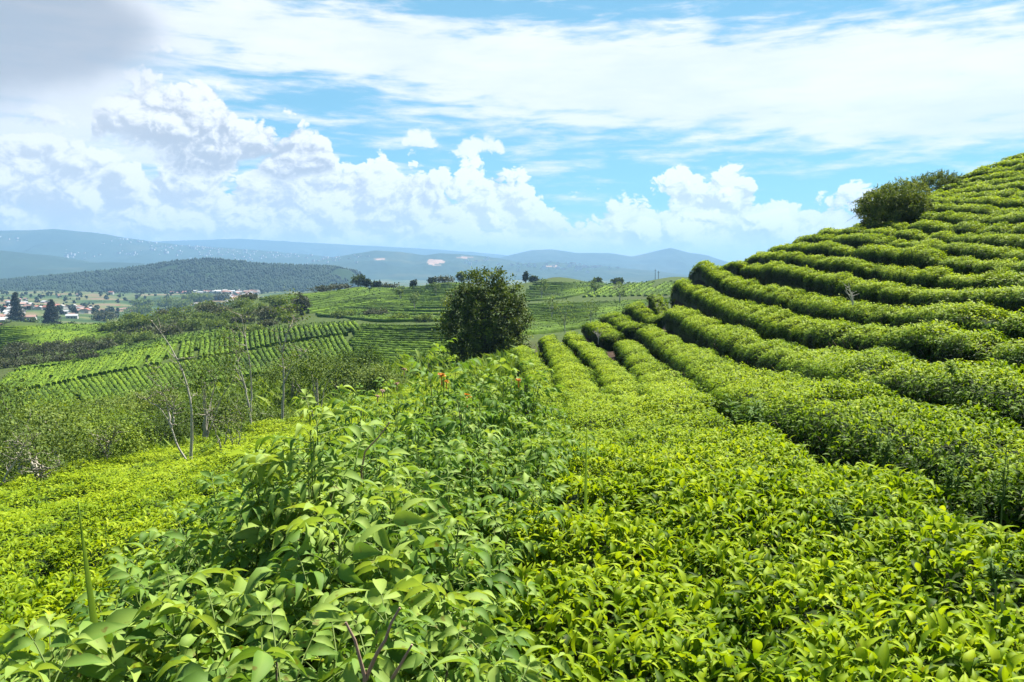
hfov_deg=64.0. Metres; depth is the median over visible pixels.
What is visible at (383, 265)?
mountains
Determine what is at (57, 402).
shade tree
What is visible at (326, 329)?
tea hedge
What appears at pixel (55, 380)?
tea hedge
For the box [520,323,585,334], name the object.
tea hedge
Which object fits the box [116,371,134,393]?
tea hedge
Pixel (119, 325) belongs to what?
scrub bush
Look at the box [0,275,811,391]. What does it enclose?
ground
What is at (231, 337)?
tea hedge
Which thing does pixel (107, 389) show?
tea hedge
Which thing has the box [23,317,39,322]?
valley tree
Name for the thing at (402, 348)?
tea hedge
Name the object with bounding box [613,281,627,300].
thin tree
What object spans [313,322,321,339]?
tea hedge
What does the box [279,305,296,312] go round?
scrub bush
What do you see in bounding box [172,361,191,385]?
tea hedge
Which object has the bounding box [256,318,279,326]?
scrub bush
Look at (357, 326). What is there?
tea hedge
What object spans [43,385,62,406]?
tea hedge
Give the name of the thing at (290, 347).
tea hedge
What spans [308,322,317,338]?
tea hedge
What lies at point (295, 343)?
tea hedge
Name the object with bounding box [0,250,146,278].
mountains
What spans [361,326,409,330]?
tea hedge
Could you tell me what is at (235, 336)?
tea hedge
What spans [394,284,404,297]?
thin tree
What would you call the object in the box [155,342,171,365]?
tea hedge
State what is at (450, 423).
leafy shrub
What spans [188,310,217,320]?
scrub bush
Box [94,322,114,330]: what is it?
scrub bush
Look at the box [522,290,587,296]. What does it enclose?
tea hedge
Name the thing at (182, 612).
leafy shrub
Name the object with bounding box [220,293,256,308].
scrub bush
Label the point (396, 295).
tea hedge
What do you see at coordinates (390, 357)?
tea hedge
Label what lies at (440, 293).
tea hedge
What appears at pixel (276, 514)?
leafy shrub
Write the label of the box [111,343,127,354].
tea hedge
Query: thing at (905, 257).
tea hedge
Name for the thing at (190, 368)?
tea hedge
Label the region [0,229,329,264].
mountains
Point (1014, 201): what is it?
tea hedge
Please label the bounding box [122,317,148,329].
scrub bush
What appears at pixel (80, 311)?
village house
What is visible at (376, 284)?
ridge tree
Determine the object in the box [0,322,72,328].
tea hedge
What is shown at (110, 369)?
tea hedge
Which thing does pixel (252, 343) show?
tea hedge
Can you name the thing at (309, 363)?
shade tree
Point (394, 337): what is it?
tea hedge
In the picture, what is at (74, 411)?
shade tree
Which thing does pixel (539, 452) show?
leafy shrub
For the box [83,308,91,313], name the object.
village house
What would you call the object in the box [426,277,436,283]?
ridge tree
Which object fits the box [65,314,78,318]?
village house
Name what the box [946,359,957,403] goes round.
weed
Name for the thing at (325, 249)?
mountains
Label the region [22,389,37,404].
tea hedge
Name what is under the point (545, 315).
tea hedge
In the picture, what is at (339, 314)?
scrub bush
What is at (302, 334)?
tea hedge
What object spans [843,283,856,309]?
bare twig
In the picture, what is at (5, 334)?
tea hedge
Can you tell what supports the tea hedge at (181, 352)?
on the ground at (95, 298)
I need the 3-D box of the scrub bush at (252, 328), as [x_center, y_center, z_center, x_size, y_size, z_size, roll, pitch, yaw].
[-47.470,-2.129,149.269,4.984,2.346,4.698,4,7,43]
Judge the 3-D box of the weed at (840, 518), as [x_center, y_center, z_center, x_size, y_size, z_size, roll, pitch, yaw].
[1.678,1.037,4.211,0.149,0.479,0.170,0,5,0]
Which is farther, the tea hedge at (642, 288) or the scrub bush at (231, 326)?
the tea hedge at (642, 288)
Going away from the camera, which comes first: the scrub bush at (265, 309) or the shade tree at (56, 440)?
the shade tree at (56, 440)
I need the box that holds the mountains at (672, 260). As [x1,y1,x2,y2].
[500,248,729,274]
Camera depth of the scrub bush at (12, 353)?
173.57 m
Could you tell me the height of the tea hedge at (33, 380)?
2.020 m
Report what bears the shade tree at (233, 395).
on the ground at (95, 298)
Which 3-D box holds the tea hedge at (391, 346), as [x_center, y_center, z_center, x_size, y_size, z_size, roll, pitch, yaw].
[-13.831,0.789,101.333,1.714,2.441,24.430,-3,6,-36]
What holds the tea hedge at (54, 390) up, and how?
on the ground at (95, 298)
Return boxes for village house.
[22,315,37,319]
[23,304,35,309]
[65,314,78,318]
[76,309,83,313]
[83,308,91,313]
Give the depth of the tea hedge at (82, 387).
93.31 m
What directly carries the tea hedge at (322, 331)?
on the ground at (95, 298)
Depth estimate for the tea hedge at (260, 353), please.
106.50 m
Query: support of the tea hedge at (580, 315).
on the ground at (95, 298)
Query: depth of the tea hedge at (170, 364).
102.22 m
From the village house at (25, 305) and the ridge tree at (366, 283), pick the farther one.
the village house at (25, 305)
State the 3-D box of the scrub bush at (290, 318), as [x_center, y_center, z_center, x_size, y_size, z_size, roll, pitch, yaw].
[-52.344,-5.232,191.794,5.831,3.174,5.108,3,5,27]
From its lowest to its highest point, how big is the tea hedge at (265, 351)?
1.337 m
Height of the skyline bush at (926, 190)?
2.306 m
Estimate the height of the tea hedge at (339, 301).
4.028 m
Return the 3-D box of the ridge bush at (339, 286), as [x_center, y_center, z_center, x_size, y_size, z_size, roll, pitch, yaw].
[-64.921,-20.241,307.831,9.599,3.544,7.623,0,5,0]
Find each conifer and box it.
[5,292,26,321]
[41,299,62,323]
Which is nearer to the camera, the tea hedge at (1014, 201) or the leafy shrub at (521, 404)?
the leafy shrub at (521, 404)
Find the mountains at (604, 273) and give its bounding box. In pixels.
[427,262,688,280]
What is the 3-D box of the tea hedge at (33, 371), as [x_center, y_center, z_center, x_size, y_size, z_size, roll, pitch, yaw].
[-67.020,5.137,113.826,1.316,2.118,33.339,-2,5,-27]
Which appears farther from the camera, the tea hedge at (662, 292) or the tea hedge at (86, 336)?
the tea hedge at (662, 292)
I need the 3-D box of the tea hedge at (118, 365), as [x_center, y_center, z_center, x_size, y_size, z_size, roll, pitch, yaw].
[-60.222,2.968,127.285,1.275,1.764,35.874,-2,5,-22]
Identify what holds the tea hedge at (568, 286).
on the ground at (95, 298)
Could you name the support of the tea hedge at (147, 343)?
on the ground at (95, 298)
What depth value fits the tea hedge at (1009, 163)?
49.20 m
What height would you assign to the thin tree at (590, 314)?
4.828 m
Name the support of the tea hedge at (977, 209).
on the ground at (95, 298)
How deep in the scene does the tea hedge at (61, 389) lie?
92.12 m
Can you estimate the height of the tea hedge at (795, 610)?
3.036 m
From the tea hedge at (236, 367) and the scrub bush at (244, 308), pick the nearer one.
the tea hedge at (236, 367)
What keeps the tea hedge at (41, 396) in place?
on the ground at (95, 298)
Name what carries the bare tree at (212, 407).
on the ground at (95, 298)
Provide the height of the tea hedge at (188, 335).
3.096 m
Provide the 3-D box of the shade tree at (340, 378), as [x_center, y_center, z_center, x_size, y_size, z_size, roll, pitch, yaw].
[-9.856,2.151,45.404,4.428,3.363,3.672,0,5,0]
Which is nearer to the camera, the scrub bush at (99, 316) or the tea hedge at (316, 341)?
the tea hedge at (316, 341)
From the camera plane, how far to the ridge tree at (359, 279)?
298.55 m
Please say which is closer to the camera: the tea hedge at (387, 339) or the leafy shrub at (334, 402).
the leafy shrub at (334, 402)
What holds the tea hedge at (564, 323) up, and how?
on the ground at (95, 298)
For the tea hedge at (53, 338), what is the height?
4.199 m
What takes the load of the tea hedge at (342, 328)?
on the ground at (95, 298)
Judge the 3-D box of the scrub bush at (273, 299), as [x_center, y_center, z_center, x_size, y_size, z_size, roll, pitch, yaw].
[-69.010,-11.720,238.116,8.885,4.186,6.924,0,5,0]
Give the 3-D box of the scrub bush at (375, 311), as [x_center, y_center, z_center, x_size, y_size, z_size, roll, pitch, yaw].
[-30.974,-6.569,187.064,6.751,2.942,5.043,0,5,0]
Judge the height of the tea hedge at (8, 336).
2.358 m
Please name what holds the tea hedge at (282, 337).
on the ground at (95, 298)
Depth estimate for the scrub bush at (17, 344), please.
187.39 m
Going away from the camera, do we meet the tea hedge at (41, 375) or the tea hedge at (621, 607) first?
the tea hedge at (621, 607)
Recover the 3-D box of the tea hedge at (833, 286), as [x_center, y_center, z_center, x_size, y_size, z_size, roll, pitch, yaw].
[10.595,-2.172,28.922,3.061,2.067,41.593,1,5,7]
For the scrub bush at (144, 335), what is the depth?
179.67 m
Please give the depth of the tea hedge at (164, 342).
154.31 m
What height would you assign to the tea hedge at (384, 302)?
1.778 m
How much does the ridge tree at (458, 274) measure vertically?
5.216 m
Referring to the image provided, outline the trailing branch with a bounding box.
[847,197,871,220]
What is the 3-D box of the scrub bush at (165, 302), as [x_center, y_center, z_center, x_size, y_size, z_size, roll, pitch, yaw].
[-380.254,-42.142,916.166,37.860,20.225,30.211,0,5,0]
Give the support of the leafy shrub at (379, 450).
on the ground at (95, 298)
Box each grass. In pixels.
[0,333,542,490]
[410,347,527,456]
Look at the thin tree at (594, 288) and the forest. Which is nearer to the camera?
the thin tree at (594, 288)
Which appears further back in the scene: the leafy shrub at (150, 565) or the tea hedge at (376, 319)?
the tea hedge at (376, 319)
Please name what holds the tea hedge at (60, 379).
on the ground at (95, 298)
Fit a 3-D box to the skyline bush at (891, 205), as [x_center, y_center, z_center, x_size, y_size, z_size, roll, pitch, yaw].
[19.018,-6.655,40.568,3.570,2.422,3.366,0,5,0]
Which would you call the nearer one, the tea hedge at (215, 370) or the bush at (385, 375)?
the bush at (385, 375)
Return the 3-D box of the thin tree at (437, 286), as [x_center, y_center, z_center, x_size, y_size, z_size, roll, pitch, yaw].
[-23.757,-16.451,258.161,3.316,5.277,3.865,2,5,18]
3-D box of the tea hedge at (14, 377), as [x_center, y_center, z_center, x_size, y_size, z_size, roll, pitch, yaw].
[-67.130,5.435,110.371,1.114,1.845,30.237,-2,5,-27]
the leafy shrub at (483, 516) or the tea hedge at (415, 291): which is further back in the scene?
the tea hedge at (415, 291)
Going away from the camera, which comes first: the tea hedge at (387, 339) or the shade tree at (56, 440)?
the shade tree at (56, 440)
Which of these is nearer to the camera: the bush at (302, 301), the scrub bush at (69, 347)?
the scrub bush at (69, 347)
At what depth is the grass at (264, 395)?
41.61 m
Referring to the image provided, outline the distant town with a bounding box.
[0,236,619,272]
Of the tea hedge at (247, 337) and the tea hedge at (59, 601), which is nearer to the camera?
the tea hedge at (59, 601)
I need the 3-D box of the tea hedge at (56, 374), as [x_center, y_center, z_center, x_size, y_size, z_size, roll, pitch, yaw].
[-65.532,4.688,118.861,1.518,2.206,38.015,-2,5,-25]
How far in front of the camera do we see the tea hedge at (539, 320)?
148.99 m
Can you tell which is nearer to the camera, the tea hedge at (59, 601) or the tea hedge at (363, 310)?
the tea hedge at (59, 601)
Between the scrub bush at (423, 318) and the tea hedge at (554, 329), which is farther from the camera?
the scrub bush at (423, 318)
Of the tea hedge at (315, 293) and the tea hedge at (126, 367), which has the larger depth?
the tea hedge at (315, 293)
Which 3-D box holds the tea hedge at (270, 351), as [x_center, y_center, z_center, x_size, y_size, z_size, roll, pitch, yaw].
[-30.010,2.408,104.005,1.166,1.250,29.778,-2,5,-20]
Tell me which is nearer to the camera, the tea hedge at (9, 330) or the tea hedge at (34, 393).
the tea hedge at (34, 393)
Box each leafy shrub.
[0,562,317,681]
[0,608,231,681]
[13,626,133,681]
[59,537,237,636]
[73,497,325,666]
[98,470,311,606]
[153,588,427,681]
[173,496,511,677]
[196,384,470,602]
[239,579,478,681]
[263,435,540,590]
[274,383,424,499]
[286,468,573,678]
[296,368,445,475]
[316,560,549,681]
[338,409,508,538]
[339,338,531,475]
[381,438,593,590]
[383,384,562,530]
[423,353,599,479]
[429,615,574,681]
[446,412,609,526]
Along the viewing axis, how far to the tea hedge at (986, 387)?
11.26 m
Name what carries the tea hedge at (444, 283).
on the ground at (95, 298)
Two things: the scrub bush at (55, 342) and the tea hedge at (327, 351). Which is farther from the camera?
the scrub bush at (55, 342)
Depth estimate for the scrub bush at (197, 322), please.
201.42 m
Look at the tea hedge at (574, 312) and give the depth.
171.03 m
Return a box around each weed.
[716,393,768,446]
[824,497,855,536]
[870,416,895,470]
[910,459,924,475]
[933,427,977,513]
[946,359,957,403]
[973,487,985,527]
[980,550,1020,617]
[988,445,1018,524]
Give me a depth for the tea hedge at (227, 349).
127.10 m
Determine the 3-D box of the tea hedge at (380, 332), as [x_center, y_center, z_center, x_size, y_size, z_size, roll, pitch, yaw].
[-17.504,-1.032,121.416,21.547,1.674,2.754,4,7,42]
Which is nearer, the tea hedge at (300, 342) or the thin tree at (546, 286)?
the tea hedge at (300, 342)
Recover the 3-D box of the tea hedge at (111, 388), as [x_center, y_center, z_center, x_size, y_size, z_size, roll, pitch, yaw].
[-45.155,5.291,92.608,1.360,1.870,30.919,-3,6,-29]
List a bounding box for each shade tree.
[0,373,63,472]
[0,391,100,481]
[0,410,52,473]
[7,386,112,466]
[22,395,115,462]
[54,393,124,442]
[56,402,182,463]
[97,413,164,452]
[100,383,182,433]
[120,406,202,444]
[147,396,226,431]
[154,383,222,423]
[163,339,248,444]
[173,382,260,429]
[240,398,302,428]
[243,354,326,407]
[272,330,357,417]
[301,355,373,398]
[330,342,395,385]
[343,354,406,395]
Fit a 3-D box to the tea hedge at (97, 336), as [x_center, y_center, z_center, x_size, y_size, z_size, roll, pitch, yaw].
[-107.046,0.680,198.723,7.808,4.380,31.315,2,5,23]
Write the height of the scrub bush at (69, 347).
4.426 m
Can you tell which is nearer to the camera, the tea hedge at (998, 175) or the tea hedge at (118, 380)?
the tea hedge at (998, 175)
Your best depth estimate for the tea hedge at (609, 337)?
41.55 m
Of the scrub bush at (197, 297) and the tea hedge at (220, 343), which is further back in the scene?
the scrub bush at (197, 297)
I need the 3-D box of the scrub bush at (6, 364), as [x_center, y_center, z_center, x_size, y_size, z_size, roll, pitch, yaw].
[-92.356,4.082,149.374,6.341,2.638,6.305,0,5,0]
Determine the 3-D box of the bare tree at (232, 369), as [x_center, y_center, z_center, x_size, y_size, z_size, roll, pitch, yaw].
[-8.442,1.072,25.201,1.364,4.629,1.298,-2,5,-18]
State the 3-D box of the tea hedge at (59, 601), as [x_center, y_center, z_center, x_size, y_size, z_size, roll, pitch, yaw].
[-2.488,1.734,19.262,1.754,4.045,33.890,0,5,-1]
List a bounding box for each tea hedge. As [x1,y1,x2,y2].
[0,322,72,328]
[0,322,100,333]
[0,322,106,335]
[0,323,81,331]
[0,323,105,340]
[0,323,106,338]
[0,326,99,343]
[0,328,96,346]
[0,328,118,352]
[0,330,97,348]
[0,331,116,357]
[0,370,18,393]
[0,370,23,393]
[0,371,13,384]
[0,371,464,680]
[0,381,427,625]
[0,393,390,582]
[0,403,339,558]
[0,417,284,529]
[0,434,216,511]
[0,457,124,504]
[1,323,87,332]
[1,330,99,349]
[1,330,117,354]
[2,326,101,343]
[5,369,27,391]
[13,389,30,405]
[14,359,37,370]
[15,366,38,390]
[20,366,44,389]
[21,367,33,381]
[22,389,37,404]
[26,366,47,390]
[30,388,48,410]
[31,365,53,388]
[31,388,46,401]
[36,365,56,388]
[40,387,56,403]
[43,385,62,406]
[44,361,70,385]
[49,363,63,378]
[49,384,69,406]
[50,361,73,384]
[51,352,73,365]
[54,384,72,404]
[57,361,77,384]
[58,382,79,402]
[62,359,82,383]
[63,381,78,399]
[67,358,87,381]
[70,380,89,401]
[72,357,92,381]
[72,378,94,401]
[77,357,96,379]
[80,378,97,401]
[81,355,101,379]
[83,376,105,398]
[87,355,105,377]
[89,377,109,397]
[93,353,113,376]
[95,375,116,396]
[97,352,116,375]
[101,374,120,396]
[102,345,116,355]
[102,351,121,374]
[106,373,124,397]
[107,351,127,373]
[108,344,121,354]
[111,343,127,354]
[111,372,130,393]
[113,350,131,372]
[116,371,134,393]
[117,342,132,353]
[117,348,138,371]
[121,370,141,393]
[122,341,137,350]
[124,347,141,371]
[127,369,148,392]
[128,347,147,369]
[130,341,143,351]
[132,368,153,391]
[133,346,152,367]
[137,367,155,389]
[141,365,162,390]
[142,338,153,348]
[143,344,161,366]
[146,345,155,358]
[146,366,166,388]
[148,337,159,347]
[148,344,165,364]
[153,336,164,346]
[153,365,173,390]
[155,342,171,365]
[158,363,179,387]
[160,334,170,345]
[163,363,183,388]
[164,342,177,359]
[166,334,176,344]
[168,361,188,387]
[172,334,181,343]
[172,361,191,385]
[177,332,187,343]
[178,339,185,361]
[181,362,195,383]
[183,332,192,341]
[183,339,189,360]
[184,360,201,383]
[188,338,196,359]
[190,331,197,341]
[190,360,208,383]
[193,360,213,382]
[194,337,199,350]
[196,329,203,338]
[198,336,204,358]
[200,357,218,384]
[202,328,209,338]
[203,336,210,358]
[205,356,223,381]
[207,356,226,381]
[209,334,214,357]
[214,334,219,355]
[214,355,233,377]
[219,332,224,355]
[220,355,237,376]
[224,332,229,354]
[228,331,234,354]
[228,354,243,376]
[231,354,249,376]
[234,330,239,353]
[236,353,253,376]
[238,330,244,351]
[241,352,259,377]
[243,331,249,350]
[246,350,263,377]
[249,330,254,350]
[251,349,269,370]
[253,329,259,349]
[256,348,274,369]
[258,286,365,299]
[258,329,264,347]
[262,346,277,368]
[263,326,269,347]
[265,287,366,301]
[267,347,284,373]
[268,326,274,346]
[270,345,285,371]
[274,325,280,344]
[275,290,367,304]
[278,324,285,344]
[278,345,291,364]
[280,290,376,305]
[282,343,297,367]
[283,325,290,343]
[288,288,368,301]
[288,324,295,342]
[288,343,303,365]
[293,323,300,341]
[293,342,305,360]
[296,323,305,341]
[298,341,312,365]
[299,293,381,308]
[302,302,340,311]
[303,323,311,340]
[303,340,316,358]
[305,297,384,313]
[307,339,324,364]
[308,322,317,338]
[310,290,379,305]
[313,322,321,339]
[313,338,329,362]
[315,311,442,321]
[317,313,444,322]
[317,322,326,338]
[319,337,334,359]
[322,321,332,337]
[323,337,336,357]
[324,310,439,317]
[326,308,418,314]
[326,309,443,316]
[326,322,337,337]
[329,306,403,311]
[329,336,342,359]
[331,321,343,336]
[332,307,445,314]
[333,305,446,311]
[334,334,347,353]
[335,304,415,308]
[337,321,347,336]
[339,334,352,353]
[341,301,456,305]
[341,302,451,308]
[342,320,350,332]
[345,299,447,302]
[345,300,450,304]
[347,320,357,333]
[349,297,449,301]
[349,338,451,345]
[349,340,448,345]
[351,319,362,330]
[351,337,447,341]
[352,343,445,348]
[353,334,449,339]
[353,345,446,350]
[353,350,445,354]
[354,296,458,299]
[354,329,444,334]
[354,347,448,352]
[355,332,444,337]
[356,295,456,297]
[357,352,445,356]
[358,293,456,296]
[358,328,446,332]
[360,324,442,330]
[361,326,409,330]
[362,292,453,294]
[362,323,447,326]
[363,291,458,293]
[364,355,444,358]
[367,289,456,291]
[367,358,439,363]
[368,285,456,288]
[369,287,458,290]
[371,283,460,287]
[426,282,464,285]
[469,334,788,681]
[500,345,589,461]
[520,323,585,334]
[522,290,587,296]
[522,310,624,321]
[523,288,589,295]
[523,291,585,298]
[523,320,598,330]
[524,316,604,326]
[525,287,592,293]
[525,318,598,328]
[526,286,598,290]
[526,287,596,291]
[526,292,580,300]
[526,297,671,305]
[526,299,671,308]
[526,311,624,323]
[527,299,669,306]
[527,301,670,311]
[527,304,647,317]
[528,300,668,309]
[528,313,617,325]
[529,282,606,286]
[529,284,602,288]
[529,303,646,313]
[529,308,627,320]
[530,303,647,312]
[532,280,591,283]
[532,305,647,316]
[533,281,602,284]
[533,308,622,318]
[562,331,1023,681]
[581,320,624,350]
[582,282,613,297]
[589,285,612,296]
[596,288,612,296]
[598,311,647,340]
[602,281,630,296]
[609,282,636,296]
[613,339,1023,678]
[617,281,642,296]
[621,300,665,328]
[623,281,649,296]
[631,281,654,295]
[634,323,1023,560]
[637,286,653,295]
[644,281,666,295]
[646,294,669,314]
[650,280,672,295]
[658,281,674,295]
[662,305,1023,443]
[669,278,1023,383]
[688,260,1023,343]
[720,260,1023,322]
[743,250,1023,296]
[767,240,1023,279]
[791,232,1023,265]
[817,226,1023,253]
[853,219,1023,240]
[887,210,1023,228]
[923,202,1023,218]
[925,194,1023,209]
[930,180,1023,195]
[932,187,1023,198]
[936,174,1023,190]
[949,169,1023,186]
[961,163,1023,178]
[974,156,1023,171]
[999,152,1023,161]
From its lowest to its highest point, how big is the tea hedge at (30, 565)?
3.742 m
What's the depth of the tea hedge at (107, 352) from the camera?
173.35 m
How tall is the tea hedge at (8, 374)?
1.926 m
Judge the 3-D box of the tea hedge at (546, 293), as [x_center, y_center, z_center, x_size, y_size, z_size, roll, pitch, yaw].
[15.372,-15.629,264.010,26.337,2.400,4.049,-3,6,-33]
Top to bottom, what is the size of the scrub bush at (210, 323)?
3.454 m
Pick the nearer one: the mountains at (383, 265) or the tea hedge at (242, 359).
the tea hedge at (242, 359)
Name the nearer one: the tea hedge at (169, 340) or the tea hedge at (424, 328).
the tea hedge at (424, 328)
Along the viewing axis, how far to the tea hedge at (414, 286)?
293.76 m
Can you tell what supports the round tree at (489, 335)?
on the ground at (95, 298)
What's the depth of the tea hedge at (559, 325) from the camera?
129.23 m
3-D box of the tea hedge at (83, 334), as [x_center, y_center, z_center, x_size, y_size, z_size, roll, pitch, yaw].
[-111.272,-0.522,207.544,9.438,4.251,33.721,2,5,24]
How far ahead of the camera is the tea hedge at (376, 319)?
156.75 m
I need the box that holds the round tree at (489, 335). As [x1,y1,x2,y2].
[430,265,535,361]
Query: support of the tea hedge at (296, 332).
on the ground at (95, 298)
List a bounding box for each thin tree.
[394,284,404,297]
[407,291,418,307]
[431,282,441,294]
[534,278,549,297]
[543,294,559,315]
[553,297,574,334]
[582,297,599,321]
[588,279,599,293]
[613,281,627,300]
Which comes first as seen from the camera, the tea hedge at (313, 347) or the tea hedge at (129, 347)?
the tea hedge at (313, 347)
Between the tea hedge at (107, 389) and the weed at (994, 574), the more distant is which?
the tea hedge at (107, 389)
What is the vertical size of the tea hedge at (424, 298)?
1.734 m
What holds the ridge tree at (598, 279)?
on the ground at (95, 298)
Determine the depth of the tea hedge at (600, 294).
258.22 m
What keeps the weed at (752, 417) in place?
on the tea hedge at (942, 551)
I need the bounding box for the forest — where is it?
[0,257,369,292]
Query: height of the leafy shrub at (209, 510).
1.324 m
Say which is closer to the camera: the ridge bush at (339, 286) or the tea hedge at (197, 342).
the tea hedge at (197, 342)
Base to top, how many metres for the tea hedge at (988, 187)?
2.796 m
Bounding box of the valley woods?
[0,286,362,317]
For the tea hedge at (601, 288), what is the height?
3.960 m
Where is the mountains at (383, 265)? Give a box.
[305,251,520,279]
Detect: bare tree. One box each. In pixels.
[0,418,46,484]
[0,425,66,485]
[81,414,132,460]
[132,306,221,460]
[180,385,247,448]
[200,396,257,451]
[214,306,260,427]
[261,288,318,419]
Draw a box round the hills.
[39,260,370,292]
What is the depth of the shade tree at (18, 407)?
21.80 m
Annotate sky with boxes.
[0,0,1023,261]
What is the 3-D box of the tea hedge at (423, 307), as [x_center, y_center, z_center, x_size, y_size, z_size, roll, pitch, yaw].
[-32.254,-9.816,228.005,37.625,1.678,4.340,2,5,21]
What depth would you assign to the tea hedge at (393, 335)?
116.21 m
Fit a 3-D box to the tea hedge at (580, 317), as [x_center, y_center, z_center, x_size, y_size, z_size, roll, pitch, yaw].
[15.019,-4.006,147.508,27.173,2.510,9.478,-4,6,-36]
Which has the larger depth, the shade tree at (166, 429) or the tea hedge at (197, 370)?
the tea hedge at (197, 370)
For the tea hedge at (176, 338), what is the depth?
163.10 m
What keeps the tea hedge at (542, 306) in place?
on the ground at (95, 298)
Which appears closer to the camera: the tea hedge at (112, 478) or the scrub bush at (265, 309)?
the tea hedge at (112, 478)
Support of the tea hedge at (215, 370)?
on the ground at (95, 298)
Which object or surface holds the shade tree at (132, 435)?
on the ground at (95, 298)
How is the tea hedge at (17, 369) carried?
on the ground at (95, 298)
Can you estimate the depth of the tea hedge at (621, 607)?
3.37 m
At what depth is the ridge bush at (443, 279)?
319.92 m
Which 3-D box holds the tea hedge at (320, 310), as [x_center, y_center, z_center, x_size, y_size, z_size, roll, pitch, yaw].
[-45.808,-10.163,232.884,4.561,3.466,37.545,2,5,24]
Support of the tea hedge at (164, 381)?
on the ground at (95, 298)
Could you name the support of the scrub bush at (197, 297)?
on the ground at (95, 298)
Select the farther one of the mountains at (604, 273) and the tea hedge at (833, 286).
the mountains at (604, 273)
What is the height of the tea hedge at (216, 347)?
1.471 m
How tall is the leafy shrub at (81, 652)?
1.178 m
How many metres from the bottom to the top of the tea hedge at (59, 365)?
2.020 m
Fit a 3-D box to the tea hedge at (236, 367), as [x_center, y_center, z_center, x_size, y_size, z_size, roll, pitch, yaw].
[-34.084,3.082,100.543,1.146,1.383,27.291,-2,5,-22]
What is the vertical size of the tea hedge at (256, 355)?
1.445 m
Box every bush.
[0,344,31,360]
[0,356,20,367]
[2,340,35,350]
[11,355,49,367]
[21,340,67,357]
[40,339,73,350]
[40,352,73,361]
[54,339,99,353]
[71,333,96,345]
[71,350,101,358]
[82,335,120,350]
[89,309,117,321]
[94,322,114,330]
[103,317,136,331]
[103,330,134,344]
[109,330,133,339]
[118,311,144,320]
[122,301,155,314]
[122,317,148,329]
[127,327,160,341]
[129,297,155,306]
[134,325,158,333]
[135,308,172,326]
[151,323,184,337]
[153,308,170,317]
[155,296,189,308]
[160,303,197,321]
[165,320,187,329]
[166,299,195,309]
[172,317,204,329]
[178,290,201,300]
[187,292,213,301]
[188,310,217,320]
[193,299,227,313]
[194,299,217,310]
[200,317,230,329]
[210,292,230,300]
[210,305,237,317]
[218,309,245,322]
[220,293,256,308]
[225,322,245,330]
[230,311,258,323]
[237,292,257,299]
[238,304,258,314]
[239,323,265,333]
[248,302,271,308]
[248,305,278,319]
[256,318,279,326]
[261,294,287,305]
[275,312,301,322]
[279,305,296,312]
[290,295,309,303]
[292,291,312,319]
[307,285,333,291]
[326,283,350,289]
[330,308,356,318]
[361,306,388,314]
[381,282,399,287]
[387,313,412,318]
[411,313,434,321]
[433,274,454,282]
[851,188,886,226]
[857,182,934,226]
[877,176,931,199]
[915,168,967,190]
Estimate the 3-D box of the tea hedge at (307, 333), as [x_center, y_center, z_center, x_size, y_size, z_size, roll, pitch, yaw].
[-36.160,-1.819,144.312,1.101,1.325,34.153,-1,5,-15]
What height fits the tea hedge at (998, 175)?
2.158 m
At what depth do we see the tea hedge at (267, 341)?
130.42 m
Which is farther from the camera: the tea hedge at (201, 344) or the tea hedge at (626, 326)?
the tea hedge at (201, 344)
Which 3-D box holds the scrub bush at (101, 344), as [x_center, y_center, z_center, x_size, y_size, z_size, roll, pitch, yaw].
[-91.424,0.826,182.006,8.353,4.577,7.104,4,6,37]
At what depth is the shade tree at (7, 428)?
24.33 m
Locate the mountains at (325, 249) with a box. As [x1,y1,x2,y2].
[157,239,506,257]
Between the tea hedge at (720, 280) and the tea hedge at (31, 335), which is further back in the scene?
the tea hedge at (31, 335)
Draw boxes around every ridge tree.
[349,274,365,286]
[361,278,370,286]
[369,280,381,287]
[409,279,417,286]
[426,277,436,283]
[455,271,466,281]
[522,270,528,283]
[528,274,538,282]
[593,277,602,282]
[610,277,624,283]
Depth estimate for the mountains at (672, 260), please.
5380.90 m
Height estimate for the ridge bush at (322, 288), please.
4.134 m
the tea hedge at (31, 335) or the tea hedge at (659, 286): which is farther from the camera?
the tea hedge at (659, 286)
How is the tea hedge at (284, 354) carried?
on the ground at (95, 298)
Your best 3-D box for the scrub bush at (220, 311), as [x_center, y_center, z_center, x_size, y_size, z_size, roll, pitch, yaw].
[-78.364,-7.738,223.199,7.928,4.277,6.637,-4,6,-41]
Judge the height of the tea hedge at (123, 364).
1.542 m
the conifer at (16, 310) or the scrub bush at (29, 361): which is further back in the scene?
the conifer at (16, 310)
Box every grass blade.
[77,502,99,681]
[584,429,586,513]
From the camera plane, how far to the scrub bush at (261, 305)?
223.56 m
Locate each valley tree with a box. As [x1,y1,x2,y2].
[0,319,19,325]
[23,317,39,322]
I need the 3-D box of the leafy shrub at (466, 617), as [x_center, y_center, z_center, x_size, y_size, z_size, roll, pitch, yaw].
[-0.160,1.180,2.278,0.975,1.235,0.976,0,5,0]
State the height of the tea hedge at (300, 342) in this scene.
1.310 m
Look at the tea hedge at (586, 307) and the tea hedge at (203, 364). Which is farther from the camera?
the tea hedge at (586, 307)
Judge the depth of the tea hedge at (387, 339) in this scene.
110.71 m
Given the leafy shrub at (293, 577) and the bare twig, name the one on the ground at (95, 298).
the leafy shrub at (293, 577)
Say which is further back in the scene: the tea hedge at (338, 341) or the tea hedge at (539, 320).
the tea hedge at (539, 320)
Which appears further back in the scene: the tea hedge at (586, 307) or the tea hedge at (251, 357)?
the tea hedge at (586, 307)
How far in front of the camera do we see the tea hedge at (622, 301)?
214.48 m
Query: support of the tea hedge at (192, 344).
on the ground at (95, 298)

